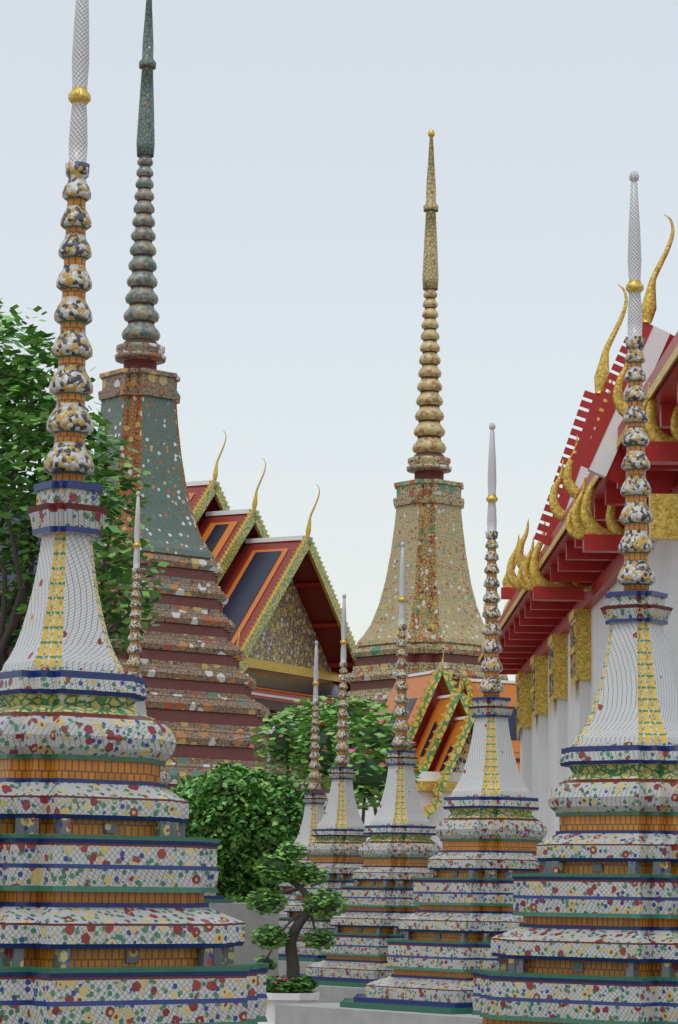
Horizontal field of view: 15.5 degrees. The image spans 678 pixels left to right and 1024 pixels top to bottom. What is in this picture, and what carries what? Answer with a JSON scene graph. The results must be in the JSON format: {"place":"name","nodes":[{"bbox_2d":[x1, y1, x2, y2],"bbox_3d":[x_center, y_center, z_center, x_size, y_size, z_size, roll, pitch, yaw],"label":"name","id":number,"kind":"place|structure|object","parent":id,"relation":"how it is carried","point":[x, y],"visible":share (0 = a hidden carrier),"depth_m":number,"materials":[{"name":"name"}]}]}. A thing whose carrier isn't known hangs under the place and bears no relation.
{"place":"outdoors","nodes":[
{"label":"outdoors","id":0,"kind":"place"},
{"bbox_2d":[209,903,278,979],"bbox_3d":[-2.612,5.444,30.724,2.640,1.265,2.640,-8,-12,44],"label":"wall","id":1,"kind":"structure","parent":0,"point":[248,951],"depth_m":30.42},
{"bbox_2d":[278,960,315,975],"bbox_3d":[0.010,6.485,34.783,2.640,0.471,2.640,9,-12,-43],"label":"chedi plinth","id":2,"kind":"structure","parent":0,"point":[282,967],"depth_m":33.68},
{"bbox_2d":[267,985,365,1002],"bbox_3d":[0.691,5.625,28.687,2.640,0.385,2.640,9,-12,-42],"label":"pavement","id":3,"kind":"structure","parent":0,"point":[333,994],"depth_m":27.57,"materials":[{"name":"grey stone"}]},
{"bbox_2d":[0,0,677,680],"label":"sky","id":4,"kind":"structure","parent":0,"point":[289,167],"materials":[{"name":"white"}]},
{"bbox_2d":[275,1003,482,1023],"bbox_3d":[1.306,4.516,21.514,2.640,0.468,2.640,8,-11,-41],"label":"wall","id":5,"kind":"structure","parent":0,"point":[321,1013],"depth_m":20.92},
{"bbox_2d":[358,639,519,847],"bbox_3d":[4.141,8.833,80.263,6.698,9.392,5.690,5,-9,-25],"label":"gate pavilion","id":6,"kind":"structure","parent":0,"point":[440,720],"depth_m":78.97,"materials":[{"name":"orange tile"}]},
{"bbox_2d":[478,214,677,840],"bbox_3d":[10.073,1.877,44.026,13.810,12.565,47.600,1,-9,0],"label":"hall","id":7,"kind":"structure","parent":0,"point":[553,638],"depth_m":45.64,"materials":[{"name":"white paint"}]},
{"label":"ground","id":8,"kind":"structure","parent":0,"visible":0},
{"bbox_2d":[0,298,168,670],"bbox_3d":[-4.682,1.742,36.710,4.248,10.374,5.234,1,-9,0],"label":"tree","id":9,"kind":"object","parent":8,"relation":"on","point":[16,388],"visible":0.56,"depth_m":36.55,"materials":[{"name":"green plant"}]},
{"bbox_2d":[0,0,268,1023],"bbox_3d":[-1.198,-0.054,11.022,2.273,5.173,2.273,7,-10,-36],"label":"chedi","id":10,"kind":"structure","parent":8,"relation":"on","point":[108,874],"depth_m":10.45,"materials":[{"name":"white tile"}]},
{"bbox_2d":[0,430,357,791],"bbox_3d":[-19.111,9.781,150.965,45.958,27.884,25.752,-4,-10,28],"label":"temple building","id":11,"kind":"structure","parent":8,"relation":"on","point":[282,610],"depth_m":143.59,"materials":[{"name":"multicoloured tile"}]},
{"bbox_2d":[126,491,232,902],"bbox_3d":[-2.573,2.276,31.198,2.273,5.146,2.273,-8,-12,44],"label":"chedi","id":12,"kind":"structure","parent":8,"relation":"on","point":[134,662],"depth_m":31.25,"materials":[{"name":"white tile"}]},
{"bbox_2d":[92,0,308,792],"bbox_3d":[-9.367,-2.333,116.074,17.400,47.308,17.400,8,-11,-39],"label":"stupa","id":13,"kind":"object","parent":8,"relation":"on","point":[202,705],"visible":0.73,"depth_m":113.40,"materials":[{"name":"brown tile"}]},
{"bbox_2d":[170,761,325,902],"bbox_3d":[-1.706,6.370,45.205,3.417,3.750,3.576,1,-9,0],"label":"bush","id":14,"kind":"object","parent":8,"relation":"on","point":[248,818],"visible":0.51,"depth_m":44.23,"materials":[{"name":"green plant"}]},
{"bbox_2d":[230,726,274,771],"bbox_3d":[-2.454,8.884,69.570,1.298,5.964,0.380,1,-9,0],"label":"lamp post","id":15,"kind":"object","parent":8,"relation":"on","point":[267,739],"visible":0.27,"depth_m":69.89,"materials":[{"name":"grey metal"}]},
{"bbox_2d":[244,841,349,1023],"bbox_3d":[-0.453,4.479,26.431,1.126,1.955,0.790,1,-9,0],"label":"potted bonsai tree","id":16,"kind":"object","parent":8,"relation":"on","point":[292,986],"visible":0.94,"depth_m":26.35,"materials":[{"name":"green plant"}]},
{"bbox_2d":[270,641,326,916],"bbox_3d":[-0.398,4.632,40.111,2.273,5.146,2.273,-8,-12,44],"label":"chedi","id":17,"kind":"structure","parent":8,"relation":"on","point":[314,799],"depth_m":40.02,"materials":[{"name":"white tile"}]},
{"bbox_2d":[278,594,369,961],"bbox_3d":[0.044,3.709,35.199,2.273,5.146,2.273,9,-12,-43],"label":"chedi","id":18,"kind":"structure","parent":8,"relation":"on","point":[339,835],"depth_m":34.79,"materials":[{"name":"white tile"}]},
{"bbox_2d":[249,694,421,822],"bbox_3d":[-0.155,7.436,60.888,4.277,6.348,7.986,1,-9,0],"label":"trees","id":19,"kind":"object","parent":8,"relation":"on","point":[370,740],"visible":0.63,"depth_m":60.59,"materials":[{"name":"green plant"}]},
{"bbox_2d":[300,542,441,987],"bbox_3d":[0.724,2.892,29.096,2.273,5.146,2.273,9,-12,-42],"label":"chedi","id":20,"kind":"structure","parent":8,"relation":"on","point":[398,849],"depth_m":28.55,"materials":[{"name":"white tile"}]},
{"bbox_2d":[308,129,507,807],"bbox_3d":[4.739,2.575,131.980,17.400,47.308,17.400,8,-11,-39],"label":"stupa","id":21,"kind":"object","parent":8,"relation":"on","point":[440,602],"visible":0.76,"depth_m":130.48,"materials":[{"name":"brown"}]},
{"bbox_2d":[340,423,546,1014],"bbox_3d":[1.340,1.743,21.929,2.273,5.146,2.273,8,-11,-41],"label":"chedi","id":22,"kind":"structure","parent":8,"relation":"on","point":[490,830],"depth_m":21.37,"materials":[{"name":"multicoloured ceramic"}]},
{"bbox_2d":[472,171,677,1023],"bbox_3d":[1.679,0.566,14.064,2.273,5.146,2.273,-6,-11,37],"label":"chedi","id":23,"kind":"structure","parent":8,"relation":"on","point":[592,938],"depth_m":13.53,"materials":[{"name":"white tile"}]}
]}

